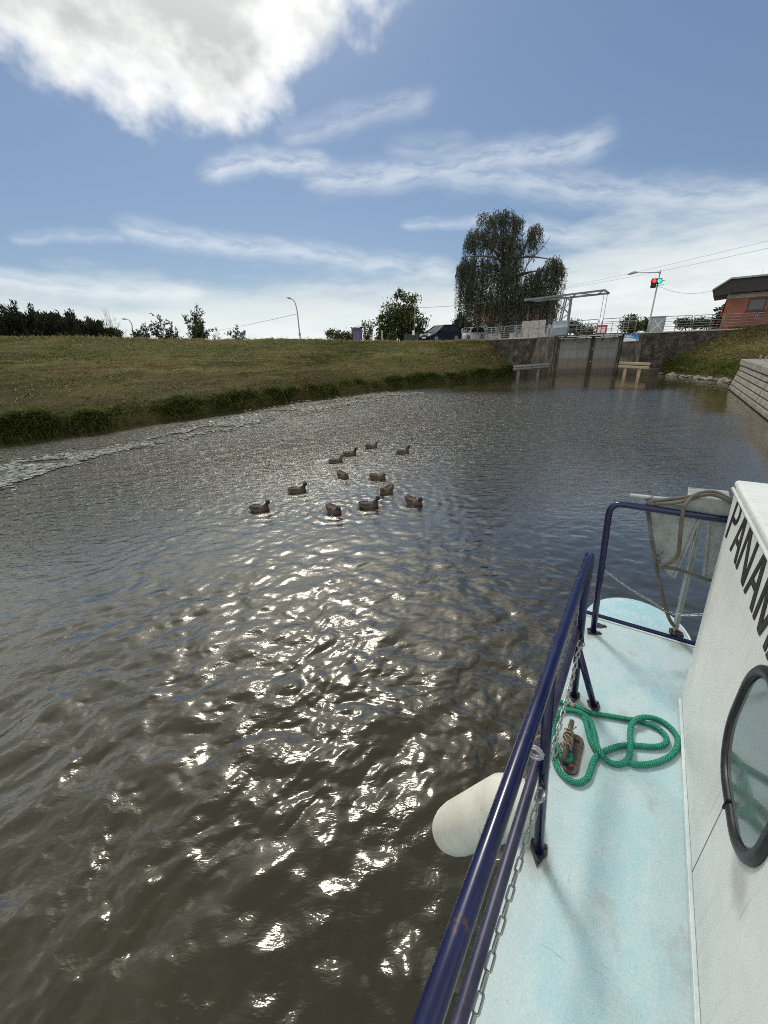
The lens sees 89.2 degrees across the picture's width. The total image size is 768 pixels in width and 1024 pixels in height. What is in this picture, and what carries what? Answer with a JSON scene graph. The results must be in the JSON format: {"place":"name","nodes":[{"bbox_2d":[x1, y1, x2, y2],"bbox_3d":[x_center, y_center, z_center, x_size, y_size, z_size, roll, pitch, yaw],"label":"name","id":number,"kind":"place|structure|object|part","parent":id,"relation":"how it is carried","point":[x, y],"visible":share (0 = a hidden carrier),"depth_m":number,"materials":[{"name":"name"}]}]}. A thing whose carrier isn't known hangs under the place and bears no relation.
{"place":"outdoors","nodes":[
{"label":"outdoors","id":0,"kind":"place"},
{"bbox_2d":[0,336,510,440],"bbox_3d":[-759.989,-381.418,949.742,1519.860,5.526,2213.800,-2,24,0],"label":"grass bank","id":1,"kind":"structure","parent":0,"point":[155,374],"depth_m":22.16,"materials":[{"name":"green plant"}]},
{"bbox_2d":[0,312,32,337],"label":"evergreen","id":2,"kind":"object","parent":1,"relation":"on","point":[6,327],"visible":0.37,"depth_m":24.74,"materials":[{"name":"green plant"}]},
{"bbox_2d":[0,299,55,336],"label":"evergreen","id":3,"kind":"object","parent":1,"relation":"on","point":[16,317],"visible":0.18,"depth_m":25.24,"materials":[{"name":"green plant"}]},
{"bbox_2d":[16,302,48,320],"bbox_3d":[-24.644,-12.756,27.421,3.415,3.625,3.317,-2,24,0],"label":"evergreen","id":4,"kind":"object","parent":1,"relation":"on","point":[29,304],"depth_m":26.81,"materials":[{"name":"green plant"}]},
{"bbox_2d":[27,310,78,337],"bbox_3d":[-22.473,-12.044,26.384,3.262,3.062,3.045,-16,27,-28],"label":"evergreen","id":5,"kind":"object","parent":1,"relation":"on","point":[53,325],"visible":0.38,"depth_m":25.94,"materials":[{"name":"green plant"}]},
{"bbox_2d":[50,308,106,329],"bbox_3d":[-22.899,-13.248,28.771,4.171,3.321,3.930,-21,29,-36],"label":"evergreen","id":6,"kind":"object","parent":1,"relation":"on","point":[69,317],"visible":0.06,"depth_m":27.59,"materials":[{"name":"green plant"}]},
{"bbox_2d":[71,315,116,337],"bbox_3d":[-20.638,-12.627,27.904,2.965,2.727,2.981,-17,28,-31],"label":"evergreen","id":7,"kind":"object","parent":1,"relation":"on","point":[92,329],"visible":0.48,"depth_m":27.14,"materials":[{"name":"green plant"}]},
{"bbox_2d":[96,307,125,336],"bbox_3d":[-19.951,-13.179,28.785,2.365,3.588,2.321,-11,25,-20],"label":"shrub","id":8,"kind":"object","parent":1,"relation":"on","point":[110,323],"visible":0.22,"depth_m":28.55,"materials":[{"name":"green plant"}]},
{"bbox_2d":[97,319,124,337],"bbox_3d":[-20.735,-12.939,28.972,2.833,2.554,2.840,-15,26,-27],"label":"evergreen","id":9,"kind":"object","parent":1,"relation":"on","point":[119,332],"visible":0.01,"depth_m":29.31,"materials":[{"name":"green plant"}]},
{"bbox_2d":[130,322,161,339],"bbox_3d":[-18.676,-13.377,30.298,2.166,2.666,2.455,13,28,32],"label":"shrub","id":10,"kind":"object","parent":1,"relation":"on","point":[139,333],"visible":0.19,"depth_m":29.79,"materials":[{"name":"green plant"}]},
{"bbox_2d":[146,313,183,339],"bbox_3d":[-17.353,-14.100,31.114,2.728,3.296,2.361,-2,24,0],"label":"shrub","id":11,"kind":"object","parent":1,"relation":"on","point":[168,334],"visible":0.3,"depth_m":30.54,"materials":[{"name":"green plant"}]},
{"bbox_2d":[182,302,217,339],"bbox_3d":[-15.233,-14.944,31.912,2.346,4.019,2.310,13,28,31],"label":"tree","id":12,"kind":"object","parent":1,"relation":"on","point":[194,333],"visible":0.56,"depth_m":31.64,"materials":[{"name":"green plant"}]},
{"bbox_2d":[226,324,245,339],"bbox_3d":[-12.415,-14.590,32.783,1.659,2.447,2.117,-2,24,0],"label":"shrub","id":13,"kind":"object","parent":1,"relation":"on","point":[237,334],"visible":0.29,"depth_m":32.62,"materials":[{"name":"green plant"}]},
{"bbox_2d":[0,332,501,342],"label":"crest grass","id":14,"kind":"structure","parent":1,"relation":"on","point":[81,336],"depth_m":25.72,"materials":[{"name":"green plant"}]},
{"bbox_2d":[0,363,513,441],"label":"bank plants","id":15,"kind":"object","parent":1,"relation":"on","point":[39,421],"visible":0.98,"depth_m":19.10,"materials":[{"name":"green plant"}]},
{"bbox_2d":[287,297,300,338],"bbox_3d":[-8.101,-17.111,35.278,0.868,4.221,0.196,-7,24,-11],"label":"street lamp","id":16,"kind":"object","parent":1,"relation":"on","point":[299,333],"visible":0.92,"depth_m":35.17,"materials":[{"name":"metal"}]},
{"bbox_2d":[325,328,346,340],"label":"bush","id":17,"kind":"object","parent":1,"relation":"on","point":[329,333],"visible":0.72,"depth_m":41.11,"materials":[{"name":"green plant"}]},
{"bbox_2d":[340,330,351,340],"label":"bush","id":18,"kind":"object","parent":1,"relation":"on","point":[348,335],"visible":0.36,"depth_m":42.41,"materials":[{"name":"green plant"}]},
{"bbox_2d":[350,326,362,340],"bbox_3d":[-2.498,-16.208,35.964,1.115,1.806,0.550,-3,24,-2],"label":"notice shelter","id":19,"kind":"object","parent":1,"relation":"on","point":[357,333],"visible":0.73,"depth_m":35.84,"materials":[{"name":"purple"}]},
{"bbox_2d":[354,320,375,340],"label":"sapling","id":20,"kind":"object","parent":1,"relation":"on","point":[365,325],"visible":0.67,"depth_m":41.51,"materials":[{"name":"green plant"}]},
{"bbox_2d":[387,331,398,340],"bbox_3d":[0.914,-17.830,40.102,1.129,1.556,1.383,-13,26,-22],"label":"bush","id":21,"kind":"object","parent":1,"relation":"on","point":[392,336],"visible":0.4,"depth_m":39.81,"materials":[{"name":"green plant"}]},
{"bbox_2d":[368,287,431,341],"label":"bushy tree","id":22,"kind":"object","parent":1,"relation":"on","point":[400,319],"visible":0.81,"depth_m":41.51,"materials":[{"name":"green plant"}]},
{"bbox_2d":[404,333,423,340],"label":"fence","id":23,"kind":"object","parent":1,"relation":"on","point":[407,337],"visible":0.51,"depth_m":40.93,"materials":[{"name":"green metal"}]},
{"bbox_2d":[412,302,416,340],"bbox_3d":[3.028,-18.714,38.541,0.483,3.743,0.323,-2,24,0],"label":"utility pole","id":24,"kind":"object","parent":1,"relation":"on","point":[413,332],"visible":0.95,"depth_m":38.58,"materials":[{"name":"white paint"}]},
{"bbox_2d":[483,337,560,374],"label":"retaining wall","id":25,"kind":"structure","parent":1,"relation":"on","point":[526,351],"depth_m":33.27,"materials":[{"name":"stone"}]},
{"bbox_2d":[486,327,504,338],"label":"railing","id":26,"kind":"object","parent":25,"relation":"on","point":[491,329],"visible":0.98,"depth_m":33.61,"materials":[{"name":"grey metal"}]},
{"bbox_2d":[504,325,521,337],"bbox_3d":[10.997,-15.349,33.161,1.420,0.974,0.054,6,25,19],"label":"railing","id":27,"kind":"object","parent":25,"relation":"on","point":[513,333],"visible":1,"depth_m":33.19,"materials":[{"name":"grey metal"}]},
{"bbox_2d":[521,320,545,337],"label":"concrete block wall","id":28,"kind":"structure","parent":25,"relation":"on","point":[536,328],"depth_m":32.76,"materials":[{"name":"beige concrete"}]},
{"bbox_2d":[551,320,567,336],"bbox_3d":[14.653,-15.295,32.460,1.163,1.204,0.810,6,25,19],"label":"control cabinet","id":29,"kind":"object","parent":25,"relation":"on","point":[559,327],"visible":0.99,"depth_m":32.19,"materials":[{"name":"grey metal"}]},
{"bbox_2d":[556,336,595,373],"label":"lock gate","id":30,"kind":"structure","parent":25,"relation":"attached to","point":[575,356],"depth_m":32.86,"materials":[{"name":"metal"}]},
{"bbox_2d":[555,333,625,341],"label":"walkway","id":31,"kind":"structure","parent":25,"relation":"on","point":[590,334],"depth_m":31.36,"materials":[{"name":"grey metal"}]},
{"bbox_2d":[567,319,598,334],"bbox_3d":[16.048,-14.928,31.393,2.154,1.080,0.055,6,25,19],"label":"railing","id":32,"kind":"object","parent":31,"relation":"on","point":[588,324],"visible":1,"depth_m":31.30,"materials":[{"name":"grey metal"}]},
{"bbox_2d":[600,317,637,333],"bbox_3d":[18.450,-14.679,30.574,2.454,1.101,0.055,6,25,19],"label":"railing","id":33,"kind":"object","parent":31,"relation":"on","point":[628,322],"visible":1,"depth_m":30.50,"materials":[{"name":"grey metal"}]},
{"bbox_2d":[0,373,767,1023],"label":"water","id":34,"kind":"structure","parent":0,"point":[246,753],"depth_m":4.07,"materials":[{"name":"liquid"}]},
{"bbox_2d":[0,391,423,491],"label":"boat wake","id":35,"kind":"object","parent":34,"relation":"on","point":[13,472],"visible":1,"depth_m":13.86,"materials":[{"name":"white liquid"}]},
{"bbox_2d":[247,500,272,511],"bbox_3d":[-2.492,-0.101,7.823,0.570,0.301,0.218,-1,24,4],"label":"duck","id":36,"kind":"object","parent":34,"relation":"on","point":[258,508],"visible":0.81,"depth_m":7.76},
{"bbox_2d":[285,482,308,493],"bbox_3d":[-1.936,-0.522,8.736,0.573,0.306,0.218,-3,24,-2],"label":"duck","id":37,"kind":"object","parent":34,"relation":"on","point":[295,489],"visible":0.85,"depth_m":8.68},
{"bbox_2d":[315,458,337,462],"bbox_3d":[-1.629,-1.444,10.917,0.865,0.134,0.556,-2,24,0],"label":"splash","id":38,"kind":"object","parent":34,"relation":"on","point":[323,461],"visible":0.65,"depth_m":10.91,"materials":[{"name":"white liquid"}]},
{"bbox_2d":[325,502,342,514],"bbox_3d":[-0.980,-0.038,7.608,0.218,0.247,0.537,-22,30,-38],"label":"duck","id":39,"kind":"object","parent":34,"relation":"on","point":[332,509],"visible":0.89,"depth_m":7.53},
{"bbox_2d":[326,455,344,463],"bbox_3d":[-1.335,-1.440,10.812,0.562,0.288,0.218,-7,24,-11],"label":"duck","id":40,"kind":"object","parent":34,"relation":"on","point":[334,460],"visible":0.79,"depth_m":10.76},
{"bbox_2d":[336,469,348,478],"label":"duck","id":41,"kind":"object","parent":34,"relation":"on","point":[342,474],"visible":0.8,"depth_m":9.51},
{"bbox_2d":[341,447,359,455],"bbox_3d":[-0.996,-1.743,11.454,0.573,0.306,0.218,-5,24,-6],"label":"duck","id":42,"kind":"object","parent":34,"relation":"on","point":[348,453],"visible":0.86,"depth_m":11.40},
{"bbox_2d":[355,496,381,508],"bbox_3d":[-0.293,-0.171,7.776,0.573,0.306,0.218,-3,24,-2],"label":"duck","id":43,"kind":"object","parent":34,"relation":"on","point":[366,504],"visible":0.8,"depth_m":7.72},
{"bbox_2d":[363,441,379,447],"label":"duck","id":44,"kind":"object","parent":34,"relation":"on","point":[371,445],"visible":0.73,"depth_m":12.13},
{"bbox_2d":[367,473,386,479],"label":"duck","id":45,"kind":"object","parent":34,"relation":"on","point":[374,476],"visible":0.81,"depth_m":9.30},
{"bbox_2d":[378,481,393,494],"bbox_3d":[0.058,-0.468,8.487,0.218,0.257,0.542,15,29,34],"label":"duck","id":46,"kind":"object","parent":34,"relation":"on","point":[387,489],"visible":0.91,"depth_m":8.42},
{"bbox_2d":[394,445,409,453],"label":"duck","id":47,"kind":"object","parent":34,"relation":"on","point":[401,451],"visible":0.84,"depth_m":11.39},
{"bbox_2d":[403,494,425,506],"bbox_3d":[0.603,-0.214,7.854,0.540,0.256,0.218,17,30,38],"label":"duck","id":48,"kind":"object","parent":34,"relation":"on","point":[411,500],"visible":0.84,"depth_m":7.78},
{"bbox_2d":[513,363,549,376],"bbox_3d":[12.162,-11.540,32.519,3.823,1.520,0.369,-12,25,-21],"label":"guide rail","id":49,"kind":"object","parent":34,"relation":"in","point":[518,368],"visible":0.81,"depth_m":32.13,"materials":[{"name":"metal"}]},
{"bbox_2d":[411,481,767,1023],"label":"boat","id":50,"kind":"object","parent":34,"relation":"on","point":[640,895],"visible":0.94,"depth_m":1.24,"materials":[{"name":"white paint"}]},
{"bbox_2d":[469,786,546,1023],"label":"chain","id":51,"kind":"object","parent":50,"relation":"hanging from","point":[475,1015],"visible":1,"depth_m":0.95,"materials":[{"name":"silver metal"}]},
{"bbox_2d":[524,735,539,779],"bbox_3d":[0.524,0.903,1.391,0.057,0.308,0.032,13,26,31],"label":"fender line","id":52,"kind":"object","parent":50,"relation":"attached to","point":[536,739],"visible":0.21,"depth_m":1.40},
{"bbox_2d":[432,773,536,856],"bbox_3d":[0.415,1.353,1.714,0.216,0.799,0.462,-22,31,-38],"label":"fender","id":53,"kind":"object","parent":52,"relation":"hanging from","point":[459,821],"visible":0.71,"depth_m":1.63,"materials":[{"name":"white plastic"}]},
{"bbox_2d":[530,745,544,760],"bbox_3d":[0.435,0.693,1.120,0.050,0.050,0.025,13,26,31],"label":"rail lashing","id":54,"kind":"object","parent":50,"relation":"attached to","point":[540,756],"visible":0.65,"depth_m":1.11,"materials":[{"name":"fabric"}]},
{"bbox_2d":[553,723,576,758],"bbox_3d":[0.795,1.012,1.712,0.068,0.068,0.171,13,26,31],"label":"cord","id":55,"kind":"object","parent":50,"relation":"attached to","point":[567,731],"visible":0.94,"depth_m":1.71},
{"bbox_2d":[549,640,584,769],"bbox_3d":[0.746,0.757,1.590,0.033,0.056,0.725,13,28,31],"label":"chain","id":56,"kind":"object","parent":50,"relation":"hanging from","point":[579,647],"visible":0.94,"depth_m":1.59,"materials":[{"name":"silver metal"}]},
{"bbox_2d":[551,700,680,785],"bbox_3d":[1.032,1.038,1.719,0.575,0.057,0.432,4,24,14],"label":"green rope","id":57,"kind":"object","parent":50,"relation":"on","point":[630,745],"visible":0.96,"depth_m":1.72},
{"bbox_2d":[604,570,702,615],"bbox_3d":[1.659,0.486,2.112,0.846,0.210,0.031,12,27,30],"label":"chain","id":58,"kind":"object","parent":50,"relation":"hanging from","point":[619,581],"visible":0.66,"depth_m":2.22,"materials":[{"name":"silver metal"}]},
{"bbox_2d":[630,487,730,637],"bbox_3d":[1.588,0.342,2.183,0.487,0.964,0.217,3,24,13],"label":"anchor","id":59,"kind":"object","parent":50,"relation":"hanging from","point":[665,527],"visible":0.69,"depth_m":2.07,"materials":[{"name":"metal"}]},
{"bbox_2d":[645,487,732,626],"bbox_3d":[1.579,0.269,2.070,0.446,0.813,0.095,16,29,36],"label":"anchor rope","id":60,"kind":"object","parent":50,"relation":"attached to","point":[686,499],"visible":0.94,"depth_m":2.03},
{"bbox_3d":[0.994,0.661,1.052,0.022,0.438,0.476,13,26,31],"label":"window","id":61,"kind":"part","parent":50,"relation":"part of","materials":[{"name":"black rubber"}]},
{"bbox_2d":[618,362,650,376],"bbox_3d":[18.684,-10.408,29.233,0.330,1.585,2.582,-9,24,-15],"label":"guide rail","id":62,"kind":"object","parent":34,"relation":"in","point":[625,367],"visible":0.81,"depth_m":28.86,"materials":[{"name":"beige wood"}]},
{"bbox_2d":[613,328,742,373],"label":"retaining wall","id":63,"kind":"structure","parent":34,"relation":"in","point":[654,349],"depth_m":30.23,"materials":[{"name":"stone"}]},
{"bbox_2d":[590,335,619,372],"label":"lock gate","id":64,"kind":"structure","parent":63,"relation":"attached to","point":[604,355],"depth_m":32.17,"materials":[{"name":"metal"}]},
{"bbox_2d":[623,334,639,341],"bbox_3d":[19.245,-13.554,30.267,1.025,0.501,0.030,6,25,19],"label":"notice board","id":65,"kind":"object","parent":63,"relation":"attached to","point":[631,337],"visible":1,"depth_m":30.26,"materials":[{"name":"white"}]},
{"bbox_2d":[628,270,664,331],"bbox_3d":[19.643,-15.988,29.723,2.535,4.291,0.338,6,25,19],"label":"signal mast","id":66,"kind":"object","parent":63,"relation":"on","point":[655,281],"visible":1,"depth_m":29.08,"materials":[{"name":"metal"}]},
{"bbox_2d":[649,316,665,331],"bbox_3d":[21.290,-14.637,30.394,1.026,1.158,0.850,6,25,19],"label":"electric cabinet","id":67,"kind":"object","parent":63,"relation":"on","point":[657,324],"visible":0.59,"depth_m":30.07,"materials":[{"name":"grey metal"}]},
{"bbox_2d":[663,315,692,330],"bbox_3d":[22.135,-14.221,29.353,1.730,1.064,0.054,6,25,19],"label":"railing","id":68,"kind":"object","parent":63,"relation":"on","point":[678,323],"visible":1,"depth_m":29.30,"materials":[{"name":"grey metal"}]},
{"bbox_2d":[691,314,723,329],"bbox_3d":[23.897,-14.022,28.759,1.790,1.044,0.054,6,25,19],"label":"railing","id":69,"kind":"object","parent":63,"relation":"on","point":[707,322],"visible":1,"depth_m":28.71,"materials":[{"name":"grey metal"}]},
{"bbox_2d":[721,312,756,328],"bbox_3d":[25.642,-13.826,28.113,1.844,0.971,0.048,6,25,19],"label":"railing","id":70,"kind":"object","parent":63,"relation":"on","point":[739,319],"visible":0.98,"depth_m":28.06,"materials":[{"name":"grey metal"}]},
{"bbox_2d":[662,377,729,390],"bbox_3d":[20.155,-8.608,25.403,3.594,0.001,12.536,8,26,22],"label":"stones","id":71,"kind":"object","parent":34,"relation":"on","point":[702,384],"visible":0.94,"depth_m":23.24,"materials":[{"name":"grey stone"}]},
{"bbox_2d":[0,0,767,340],"label":"sky","id":72,"kind":"structure","parent":0,"point":[236,159],"materials":[{"name":"blue"}]},
{"bbox_2d":[561,332,640,336],"bbox_3d":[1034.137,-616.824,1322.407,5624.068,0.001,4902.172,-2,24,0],"label":"ground","id":73,"kind":"structure","parent":0,"point":[596,335],"depth_m":56.41,"materials":[{"name":"grey concrete"}]},
{"bbox_2d":[418,324,461,340],"bbox_3d":[5.226,-16.497,36.049,3.945,1.500,1.880,-17,27,-30],"label":"parked car","id":74,"kind":"object","parent":73,"relation":"on","point":[444,332],"visible":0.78,"depth_m":35.50,"materials":[{"name":"blue paint"}]},
{"bbox_2d":[450,313,473,328],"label":"bush","id":75,"kind":"object","parent":73,"relation":"on","point":[458,322],"visible":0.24,"depth_m":43.86,"materials":[{"name":"green plant"}]},
{"bbox_2d":[461,327,485,339],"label":"parked car","id":76,"kind":"object","parent":73,"relation":"on","point":[468,334],"visible":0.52,"depth_m":42.26,"materials":[{"name":"grey paint"}]},
{"bbox_2d":[454,207,567,338],"bbox_3d":[12.735,-24.045,40.142,10.789,12.015,5.990,-2,24,0],"label":"willow","id":77,"kind":"object","parent":73,"relation":"on","point":[512,292],"visible":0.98,"depth_m":39.23,"materials":[{"name":"green plant"}]},
{"bbox_2d":[474,303,556,338],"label":"white house","id":78,"kind":"structure","parent":73,"relation":"on","point":[492,336],"depth_m":52.45,"materials":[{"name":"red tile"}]},
{"bbox_2d":[524,289,609,336],"bbox_3d":[16.102,-17.554,34.795,6.992,3.590,2.020,6,25,19],"label":"drawbridge frame","id":79,"kind":"object","parent":73,"relation":"on","point":[538,299],"visible":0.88,"depth_m":34.05,"materials":[{"name":"metal"}]},
{"bbox_2d":[569,318,585,335],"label":"tree","id":80,"kind":"object","parent":73,"relation":"on","point":[574,331],"visible":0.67,"depth_m":69.66,"materials":[{"name":"green plant"}]},
{"bbox_2d":[567,323,596,333],"bbox_3d":[17.027,-15.721,33.564,2.344,0.931,0.048,6,25,19],"label":"railing","id":81,"kind":"object","parent":73,"relation":"on","point":[586,327],"visible":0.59,"depth_m":33.42,"materials":[{"name":"grey metal"}]},
{"bbox_2d":[581,324,595,335],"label":"tree","id":82,"kind":"object","parent":73,"relation":"on","point":[591,329],"visible":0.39,"depth_m":73.27,"materials":[{"name":"green plant"}]},
{"bbox_2d":[601,320,636,332],"bbox_3d":[19.617,-15.480,32.670,2.644,1.011,0.048,6,25,19],"label":"railing","id":83,"kind":"object","parent":73,"relation":"on","point":[622,325],"visible":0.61,"depth_m":32.53,"materials":[{"name":"grey metal"}]},
{"bbox_2d":[617,313,642,333],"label":"tree","id":84,"kind":"object","parent":73,"relation":"on","point":[632,324],"visible":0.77,"depth_m":62.11,"materials":[{"name":"green plant"}]},
{"bbox_2d":[635,316,648,332],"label":"tree","id":85,"kind":"object","parent":73,"relation":"on","point":[644,322],"visible":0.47,"depth_m":64.20,"materials":[{"name":"green plant"}]},
{"bbox_2d":[673,317,699,330],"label":"tree","id":86,"kind":"object","parent":73,"relation":"on","point":[682,325],"visible":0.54,"depth_m":66.14,"materials":[{"name":"green plant"}]},
{"bbox_2d":[691,316,716,329],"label":"tree","id":87,"kind":"object","parent":73,"relation":"on","point":[702,320],"visible":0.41,"depth_m":63.26,"materials":[{"name":"green plant"}]},
{"bbox_2d":[701,304,723,329],"bbox_3d":[26.887,-15.386,31.130,1.927,2.317,1.412,-2,24,0],"label":"shrub","id":88,"kind":"object","parent":73,"relation":"on","point":[717,316],"visible":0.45,"depth_m":31.14,"materials":[{"name":"green plant"}]},
{"bbox_2d":[712,274,767,328],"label":"lock house","id":89,"kind":"structure","parent":73,"relation":"on","point":[748,295],"depth_m":27.83,"materials":[{"name":"red brick"}]},
{"bbox_2d":[716,299,726,327],"bbox_3d":[26.460,-15.539,30.340,0.450,2.478,0.056,6,25,19],"label":"drainpipe","id":90,"kind":"object","parent":89,"relation":"attached to","point":[722,311],"visible":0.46,"depth_m":30.33,"materials":[{"name":"metal"}]},
{"bbox_2d":[744,297,767,311],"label":"window","id":91,"kind":"structure","parent":89,"relation":"in","point":[754,304],"depth_m":27.74,"materials":[{"name":"grey glass"}]},
{"bbox_2d":[595,325,607,333],"bbox_3d":[17.592,-14.783,31.488,0.799,0.625,0.080,6,25,19],"label":"lifebuoy board","id":92,"kind":"object","parent":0,"point":[598,329],"visible":0.76,"depth_m":31.47,"materials":[{"name":"white paint"}]},
{"bbox_2d":[564,248,767,288],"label":"cable","id":93,"kind":"object","parent":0,"point":[678,267],"visible":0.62,"depth_m":29.90,"materials":[{"name":"grey plastic"}]},
{"bbox_2d":[577,241,765,284],"bbox_3d":[21.484,-22.885,37.764,0.016,0.563,29.313,-10,25,-17],"label":"cable","id":94,"kind":"object","parent":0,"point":[682,261],"visible":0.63,"depth_m":30.82,"materials":[{"name":"grey plastic"}]},
{"bbox_2d":[659,323,767,382],"bbox_3d":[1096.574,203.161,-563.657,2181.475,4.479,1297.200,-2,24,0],"label":"grass bank","id":95,"kind":"structure","parent":0,"point":[718,375],"depth_m":27.11,"materials":[{"name":"green plant"}]},
{"bbox_2d":[655,351,767,379],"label":"bank plants","id":96,"kind":"object","parent":95,"relation":"on","point":[674,363],"visible":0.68,"depth_m":26.87,"materials":[{"name":"green plant"}]},
{"bbox_2d":[717,377,727,381],"bbox_3d":[21.293,-8.171,24.195,0.892,0.455,0.800,-17,16,-14],"label":"stone","id":97,"kind":"object","parent":95,"relation":"on","point":[723,379],"visible":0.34,"depth_m":24.12,"materials":[{"name":"grey stone"}]},
{"bbox_2d":[728,355,767,419],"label":"quay wall","id":98,"kind":"structure","parent":95,"relation":"on","point":[749,385],"depth_m":17.12,"materials":[{"name":"concrete"}]},
{"bbox_2d":[754,312,765,325],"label":"railing","id":99,"kind":"object","parent":95,"relation":"on","point":[758,318],"visible":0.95,"depth_m":27.69,"materials":[{"name":"grey metal"}]}
]}

